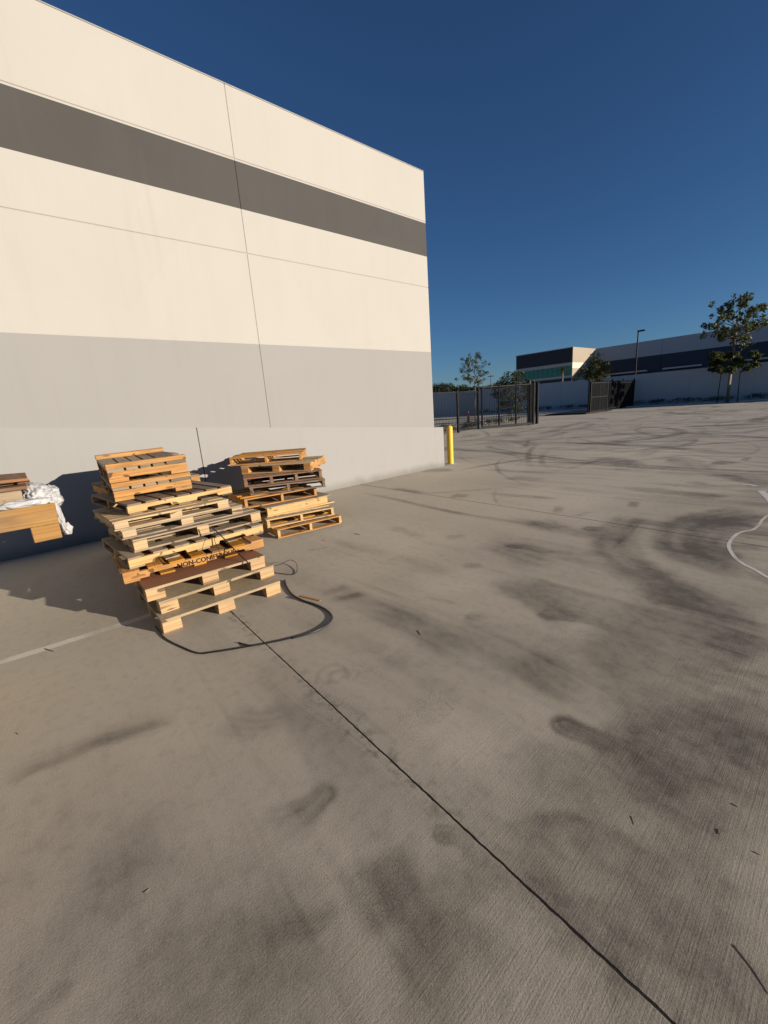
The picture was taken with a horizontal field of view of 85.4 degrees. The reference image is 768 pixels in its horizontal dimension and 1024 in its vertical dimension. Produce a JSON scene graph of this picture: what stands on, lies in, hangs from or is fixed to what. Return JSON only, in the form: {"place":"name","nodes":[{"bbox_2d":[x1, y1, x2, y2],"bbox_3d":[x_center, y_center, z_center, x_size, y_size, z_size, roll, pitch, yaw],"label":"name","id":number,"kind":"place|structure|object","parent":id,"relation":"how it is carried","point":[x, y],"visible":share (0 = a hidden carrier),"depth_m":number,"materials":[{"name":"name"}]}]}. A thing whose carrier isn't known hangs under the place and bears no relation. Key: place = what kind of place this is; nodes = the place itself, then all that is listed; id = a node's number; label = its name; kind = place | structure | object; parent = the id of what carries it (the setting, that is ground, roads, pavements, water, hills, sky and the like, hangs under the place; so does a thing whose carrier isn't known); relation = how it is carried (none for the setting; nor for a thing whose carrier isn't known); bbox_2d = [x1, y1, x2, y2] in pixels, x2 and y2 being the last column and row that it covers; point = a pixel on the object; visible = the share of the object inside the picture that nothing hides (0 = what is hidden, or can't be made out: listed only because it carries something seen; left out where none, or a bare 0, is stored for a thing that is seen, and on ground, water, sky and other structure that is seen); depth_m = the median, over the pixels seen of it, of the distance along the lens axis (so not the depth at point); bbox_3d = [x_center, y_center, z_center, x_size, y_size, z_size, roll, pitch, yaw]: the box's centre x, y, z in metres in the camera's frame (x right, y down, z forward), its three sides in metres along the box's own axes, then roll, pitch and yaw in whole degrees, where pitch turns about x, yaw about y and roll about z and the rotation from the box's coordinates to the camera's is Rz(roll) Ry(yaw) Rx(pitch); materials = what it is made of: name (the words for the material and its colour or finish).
{"place":"outdoors","nodes":[
{"label":"outdoors","id":0,"kind":"place"},
{"bbox_2d":[0,401,767,1023],"bbox_3d":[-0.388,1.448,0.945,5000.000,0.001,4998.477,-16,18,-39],"label":"yard ground","id":1,"kind":"structure","parent":0,"point":[368,805],"depth_m":1.97,"materials":[{"name":"concrete"}]},
{"bbox_2d":[0,614,155,663],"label":"painted line","id":2,"kind":"object","parent":1,"relation":"on","point":[35,651],"visible":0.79,"depth_m":3.31,"materials":[{"name":"white paint"}]},
{"bbox_2d":[136,573,280,633],"bbox_3d":[-1.685,0.736,3.973,1.020,0.119,1.023,-15,18,-38],"label":"pallet","id":3,"kind":"object","parent":1,"relation":"on","point":[170,621],"visible":0.53,"depth_m":3.63,"materials":[{"name":"brown wood"}]},
{"bbox_2d":[133,561,273,613],"bbox_3d":[-1.777,0.605,4.059,1.020,0.109,1.023,-16,18,-40],"label":"pallet","id":4,"kind":"object","parent":3,"relation":"on","point":[174,594],"visible":0.45,"depth_m":3.68,"materials":[{"name":"brown wood"}]},
{"bbox_2d":[134,541,264,601],"bbox_3d":[-1.849,0.502,4.037,1.020,0.113,1.023,-15,18,-38],"label":"pallet","id":5,"kind":"object","parent":4,"relation":"on","point":[153,584],"visible":0.54,"depth_m":3.68,"materials":[{"name":"brown wood"}]},
{"bbox_2d":[112,530,263,583],"bbox_3d":[-1.996,0.361,4.210,1.222,0.100,1.030,-14,17,-35],"label":"pallet","id":6,"kind":"object","parent":5,"relation":"on","point":[161,565],"visible":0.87,"depth_m":3.84,"materials":[{"name":"orange wood"}]},
{"bbox_2d":[102,519,262,569],"bbox_3d":[-2.065,0.244,4.292,1.252,0.103,1.030,-17,19,-42],"label":"pallet","id":7,"kind":"object","parent":6,"relation":"on","point":[120,551],"visible":0.43,"depth_m":3.92,"materials":[{"name":"yellow wood"}]},
{"bbox_2d":[108,506,260,552],"bbox_3d":[-2.098,0.109,4.398,1.233,0.118,1.001,-17,19,-41],"label":"pallet","id":8,"kind":"object","parent":7,"relation":"on","point":[140,543],"visible":0.47,"depth_m":4.05,"materials":[{"name":"brown wood"}]},
{"bbox_2d":[104,501,242,539],"bbox_3d":[-2.188,0.026,4.321,1.112,0.098,0.922,-16,18,-40],"label":"pallet","id":9,"kind":"object","parent":8,"relation":"on","point":[233,509],"visible":0.32,"depth_m":4.00,"materials":[{"name":"brown wood"}]},
{"bbox_2d":[93,494,229,531],"bbox_3d":[-2.248,-0.035,4.210,1.033,0.088,0.880,-17,19,-41],"label":"pallet","id":10,"kind":"object","parent":9,"relation":"on","point":[116,520],"visible":0.81,"depth_m":3.92,"materials":[{"name":"brown wood"}]},
{"bbox_2d":[91,480,232,514],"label":"pallet","id":11,"kind":"object","parent":10,"relation":"on","point":[159,499],"visible":0.76,"depth_m":4.17,"materials":[{"name":"yellow wood"}]},
{"bbox_2d":[91,473,199,493],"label":"pallet","id":12,"kind":"object","parent":11,"relation":"on","point":[99,487],"visible":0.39,"depth_m":5.24,"materials":[{"name":"beige wood"}]},
{"bbox_2d":[100,471,191,501],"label":"pallet","id":13,"kind":"object","parent":11,"relation":"on","point":[121,491],"visible":0.71,"depth_m":4.12,"materials":[{"name":"orange wood"}]},
{"bbox_2d":[95,447,187,483],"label":"pallet","id":14,"kind":"object","parent":13,"relation":"on","point":[122,466],"visible":1,"depth_m":4.16,"materials":[{"name":"orange wood"}]},
{"bbox_2d":[210,526,248,563],"bbox_3d":[-1.429,0.298,3.871,0.449,0.321,0.036,4,16,30],"label":"strap","id":15,"kind":"object","parent":5,"relation":"on","point":[228,543],"visible":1,"depth_m":3.91,"materials":[{"name":"black plastic"}]},
{"bbox_2d":[0,0,433,428],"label":"warehouse building","id":16,"kind":"structure","parent":1,"relation":"on","point":[183,245],"depth_m":6.51,"materials":[{"name":"paint"}]},
{"bbox_2d":[0,427,444,561],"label":"base wall","id":17,"kind":"structure","parent":1,"relation":"on","point":[63,460],"depth_m":6.97,"materials":[{"name":"paint"}]},
{"bbox_2d":[154,625,293,653],"bbox_3d":[-1.316,0.972,3.121,1.270,0.012,0.307,0,14,15],"label":"hose","id":18,"kind":"object","parent":1,"relation":"on","point":[160,633],"visible":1,"depth_m":3.03,"materials":[{"name":"black rubber"}]},
{"bbox_2d":[238,642,259,645],"bbox_3d":[-0.996,0.965,3.034,0.191,0.022,0.044,0,15,17],"label":"strap","id":19,"kind":"object","parent":18,"relation":"on","point":[249,644],"visible":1,"depth_m":3.02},
{"bbox_2d":[274,560,297,574],"bbox_3d":[-1.075,0.567,4.435,0.316,0.130,0.345,-10,15,-23],"label":"strap","id":20,"kind":"object","parent":1,"relation":"on","point":[284,562],"visible":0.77,"depth_m":4.41,"materials":[{"name":"black plastic"}]},
{"bbox_2d":[258,510,341,538],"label":"pallet","id":21,"kind":"object","parent":1,"relation":"on","point":[307,524],"visible":0.54,"depth_m":6.02,"materials":[{"name":"yellow wood"}]},
{"bbox_2d":[252,504,333,527],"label":"pallet","id":22,"kind":"object","parent":21,"relation":"on","point":[328,509],"visible":0.51,"depth_m":6.01,"materials":[{"name":"yellow wood"}]},
{"bbox_2d":[248,492,333,517],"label":"pallet","id":23,"kind":"object","parent":22,"relation":"on","point":[280,508],"visible":0.61,"depth_m":6.19,"materials":[{"name":"yellow wood"}]},
{"bbox_2d":[228,483,316,507],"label":"pallet","id":24,"kind":"object","parent":23,"relation":"on","point":[238,499],"visible":0.63,"depth_m":6.27,"materials":[{"name":"orange wood"}]},
{"bbox_2d":[249,472,325,494],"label":"pallet","id":25,"kind":"object","parent":24,"relation":"on","point":[289,484],"visible":0.62,"depth_m":6.30,"materials":[{"name":"brown wood"}]},
{"bbox_2d":[243,467,322,486],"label":"pallet","id":26,"kind":"object","parent":25,"relation":"on","point":[295,475],"visible":0.69,"depth_m":6.31,"materials":[{"name":"brown wood"}]},
{"bbox_2d":[241,456,325,474],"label":"pallet","id":27,"kind":"object","parent":26,"relation":"on","point":[309,463],"visible":0.8,"depth_m":6.54,"materials":[{"name":"beige wood"}]},
{"bbox_2d":[229,448,306,465],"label":"pallet","id":28,"kind":"object","parent":27,"relation":"on","point":[268,456],"visible":1,"depth_m":6.85,"materials":[{"name":"beige wood"}]},
{"bbox_2d":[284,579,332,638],"bbox_3d":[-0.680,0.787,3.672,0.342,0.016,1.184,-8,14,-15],"label":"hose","id":29,"kind":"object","parent":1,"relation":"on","point":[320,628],"visible":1,"depth_m":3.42,"materials":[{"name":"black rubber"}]},
{"bbox_2d":[298,595,320,600],"bbox_3d":[-0.658,0.762,3.677,0.245,0.008,0.026,5,16,32],"label":"wood splinter","id":30,"kind":"object","parent":1,"relation":"on","point":[306,597],"visible":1,"depth_m":3.68,"materials":[{"name":"brown wood"}]},
{"bbox_2d":[433,390,459,433],"bbox_3d":[0.861,-4.753,20.803,8.626,2.330,0.124,-15,17,-37],"label":"steel fence","id":31,"kind":"object","parent":1,"relation":"on","point":[457,409],"visible":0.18,"depth_m":22.92,"materials":[{"name":"black metal"}]},
{"bbox_2d":[432,382,462,391],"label":"background tree","id":32,"kind":"object","parent":1,"relation":"on","point":[443,386],"visible":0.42,"depth_m":112.41,"materials":[{"name":"green plant"}]},
{"bbox_2d":[445,426,457,464],"bbox_3d":[1.807,-1.835,11.388,0.400,1.046,0.400,-16,18,-39],"label":"bollard","id":33,"kind":"object","parent":1,"relation":"on","point":[449,431],"visible":0.98,"depth_m":11.33,"materials":[{"name":"yellow metal"}]},
{"bbox_2d":[438,384,468,391],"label":"background tree","id":34,"kind":"object","parent":1,"relation":"on","point":[462,386],"visible":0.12,"depth_m":112.97,"materials":[{"name":"green plant"}]},
{"bbox_2d":[459,387,478,431],"bbox_3d":[4.978,-6.007,24.328,0.124,2.480,2.442,7,18,38],"label":"steel fence","id":35,"kind":"object","parent":1,"relation":"on","point":[464,424],"visible":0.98,"depth_m":24.49,"materials":[{"name":"black metal"}]},
{"bbox_2d":[454,351,490,403],"bbox_3d":[6.245,-8.402,28.502,2.238,4.941,2.128,-7,14,-12],"label":"young tree","id":36,"kind":"object","parent":1,"relation":"on","point":[477,356],"visible":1,"depth_m":28.27,"materials":[{"name":"green plant"}]},
{"bbox_2d":[464,386,486,390],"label":"background tree","id":37,"kind":"object","parent":1,"relation":"on","point":[469,388],"visible":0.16,"depth_m":102.34,"materials":[{"name":"green plant"}]},
{"bbox_2d":[490,371,537,415],"bbox_3d":[10.539,-9.480,33.816,4.047,3.874,3.164,2,15,22],"label":"young tree","id":38,"kind":"object","parent":1,"relation":"on","point":[510,379],"visible":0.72,"depth_m":33.52,"materials":[{"name":"green plant"}]},
{"bbox_2d":[527,380,530,422],"bbox_3d":[8.867,-6.660,25.430,0.180,2.660,0.180,-16,18,-39],"label":"gate post","id":39,"kind":"object","parent":1,"relation":"on","point":[529,381],"visible":0.84,"depth_m":25.39,"materials":[{"name":"metal"}]},
{"bbox_2d":[481,383,532,427],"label":"sliding gate","id":40,"kind":"structure","parent":39,"relation":"attached to","point":[516,423],"depth_m":25.25,"materials":[{"name":"black metal"}]},
{"bbox_2d":[531,381,535,424],"bbox_3d":[9.271,-6.770,25.858,0.180,2.610,0.180,-16,18,-39],"label":"gate post","id":41,"kind":"object","parent":1,"relation":"on","point":[533,406],"visible":0.98,"depth_m":25.81,"materials":[{"name":"black metal"}]},
{"bbox_2d":[535,382,538,423],"bbox_3d":[9.676,-6.880,26.286,0.180,2.560,0.180,-16,18,-39],"label":"gate post","id":42,"kind":"object","parent":1,"relation":"on","point":[537,405],"visible":1,"depth_m":26.27,"materials":[{"name":"black metal"}]},
{"bbox_2d":[555,365,569,381],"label":"palm tree","id":43,"kind":"object","parent":1,"relation":"on","point":[562,369],"visible":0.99,"depth_m":54.69,"materials":[{"name":"green plant"}]},
{"bbox_2d":[545,409,611,415],"bbox_3d":[17.477,-8.911,37.264,5.400,0.118,3.550,-16,18,-39],"label":"planting bed","id":44,"kind":"object","parent":1,"relation":"on","point":[574,412],"visible":0.94,"depth_m":36.17,"materials":[{"name":"soil"}]},
{"bbox_2d":[573,352,613,400],"bbox_3d":[20.201,-12.504,40.081,3.855,5.347,2.935,-6,14,-6],"label":"young tree","id":45,"kind":"object","parent":1,"relation":"on","point":[599,373],"visible":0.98,"depth_m":39.51,"materials":[{"name":"green plant"}]},
{"bbox_2d":[433,362,767,415],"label":"boundary wall","id":46,"kind":"structure","parent":1,"relation":"on","point":[701,383],"depth_m":41.72,"materials":[{"name":"white concrete"}]},
{"bbox_2d":[435,398,767,416],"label":"planting bed","id":47,"kind":"object","parent":1,"relation":"on","point":[635,406],"depth_m":40.27,"materials":[{"name":"soil"}]},
{"bbox_2d":[679,397,694,402],"bbox_3d":[28.783,-10.635,39.584,1.690,0.544,1.334,1,15,20],"label":"shrub","id":48,"kind":"object","parent":47,"relation":"on","point":[689,399],"visible":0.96,"depth_m":39.38,"materials":[{"name":"green plant"}]},
{"bbox_2d":[696,396,713,401],"bbox_3d":[30.003,-10.572,38.902,1.676,0.574,1.519,-16,18,-39],"label":"shrub","id":49,"kind":"object","parent":47,"relation":"on","point":[698,398],"visible":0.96,"depth_m":38.74,"materials":[{"name":"green plant"}]},
{"bbox_2d":[743,393,760,399],"bbox_3d":[31.925,-10.083,36.322,1.384,0.586,1.284,-10,15,-24],"label":"shrub","id":50,"kind":"object","parent":47,"relation":"on","point":[753,395],"visible":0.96,"depth_m":36.29,"materials":[{"name":"green plant"}]},
{"bbox_2d":[752,392,766,398],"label":"shrub","id":51,"kind":"object","parent":47,"relation":"on","point":[759,395],"visible":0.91,"depth_m":35.88,"materials":[{"name":"green plant"}]},
{"bbox_2d":[587,379,634,411],"bbox_3d":[21.563,-11.035,39.036,12.374,2.800,0.124,-17,19,-42],"label":"steel fence","id":52,"kind":"object","parent":1,"relation":"on","point":[620,394],"visible":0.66,"depth_m":39.61,"materials":[{"name":"black metal"}]},
{"bbox_2d":[589,381,608,411],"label":"driveway gate","id":53,"kind":"structure","parent":52,"relation":"attached to","point":[598,396],"depth_m":35.52,"materials":[{"name":"black metal"}]},
{"bbox_2d":[634,329,645,374],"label":"lamp post","id":54,"kind":"object","parent":1,"relation":"on","point":[638,331],"visible":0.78,"depth_m":53.08,"materials":[{"name":"black metal"}]},
{"bbox_2d":[700,291,767,402],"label":"young tree","id":55,"kind":"object","parent":1,"relation":"on","point":[715,359],"visible":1,"depth_m":35.05,"materials":[{"name":"green plant"}]},
{"bbox_2d":[727,533,767,577],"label":"painted line","id":56,"kind":"object","parent":1,"relation":"on","point":[729,542],"visible":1,"depth_m":3.99,"materials":[{"name":"white paint"}]},
{"bbox_2d":[734,945,767,991],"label":"twig","id":57,"kind":"object","parent":1,"relation":"on","point":[750,965],"visible":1,"depth_m":1.18,"materials":[{"name":"brown wood"}]},
{"bbox_2d":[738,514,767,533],"bbox_3d":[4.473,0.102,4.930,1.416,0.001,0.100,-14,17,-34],"label":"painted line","id":58,"kind":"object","parent":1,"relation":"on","point":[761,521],"visible":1,"depth_m":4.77,"materials":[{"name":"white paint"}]},
{"bbox_2d":[758,491,767,501],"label":"painted line","id":59,"kind":"object","parent":1,"relation":"on","point":[764,494],"visible":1,"depth_m":6.05,"materials":[{"name":"white paint"}]},
{"bbox_2d":[41,0,767,391],"label":"sky","id":60,"kind":"structure","parent":0,"point":[595,172],"materials":[{"name":"blue"}]},
{"bbox_2d":[516,347,595,385],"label":"office building","id":61,"kind":"structure","parent":0,"point":[541,367],"depth_m":64.66,"materials":[{"name":"beige paint"}]},
{"bbox_2d":[525,371,528,378],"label":"window","id":62,"kind":"structure","parent":61,"relation":"in","point":[526,372],"depth_m":67.79,"materials":[{"name":"green glass"}]},
{"bbox_2d":[529,370,533,379],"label":"window","id":63,"kind":"structure","parent":61,"relation":"in","point":[531,374],"depth_m":67.22,"materials":[{"name":"green glass"}]},
{"bbox_2d":[534,370,537,378],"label":"window","id":64,"kind":"structure","parent":61,"relation":"in","point":[535,371],"depth_m":66.64,"materials":[{"name":"green glass"}]},
{"bbox_2d":[538,369,542,378],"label":"window","id":65,"kind":"structure","parent":61,"relation":"in","point":[540,372],"depth_m":66.07,"materials":[{"name":"green glass"}]},
{"bbox_2d":[543,369,546,377],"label":"window","id":66,"kind":"structure","parent":61,"relation":"in","point":[544,370],"depth_m":65.53,"materials":[{"name":"green glass"}]},
{"bbox_2d":[548,368,551,377],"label":"window","id":67,"kind":"structure","parent":61,"relation":"in","point":[549,369],"depth_m":64.91,"materials":[{"name":"green glass"}]},
{"bbox_2d":[552,367,556,376],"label":"window","id":68,"kind":"structure","parent":61,"relation":"in","point":[554,370],"depth_m":64.37,"materials":[{"name":"green glass"}]},
{"bbox_2d":[557,367,561,376],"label":"window","id":69,"kind":"structure","parent":61,"relation":"in","point":[559,368],"depth_m":63.81,"materials":[{"name":"green glass"}]},
{"bbox_2d":[567,365,571,374],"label":"window","id":70,"kind":"structure","parent":61,"relation":"in","point":[569,372],"depth_m":62.63,"materials":[{"name":"green glass"}]},
{"bbox_2d":[596,323,767,377],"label":"distant warehouse","id":71,"kind":"structure","parent":0,"point":[690,351],"depth_m":59.03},
{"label":"pallet","id":72,"kind":"object","parent":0,"visible":0},
{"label":"pallet","id":73,"kind":"object","parent":72,"relation":"on","visible":0},
{"bbox_2d":[0,503,61,542],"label":"skid","id":74,"kind":"object","parent":73,"relation":"on","point":[41,521],"visible":0.66,"depth_m":2.02,"materials":[{"name":"brown wood"}]},
{"bbox_2d":[0,472,29,504],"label":"broken pallet","id":75,"kind":"object","parent":74,"relation":"on","point":[13,486],"visible":0.88,"depth_m":2.05,"materials":[{"name":"brown wood"}]},
{"bbox_2d":[0,482,72,534],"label":"plastic wrap","id":76,"kind":"object","parent":74,"relation":"on","point":[37,493],"visible":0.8,"depth_m":2.11,"materials":[{"name":"white plastic"}]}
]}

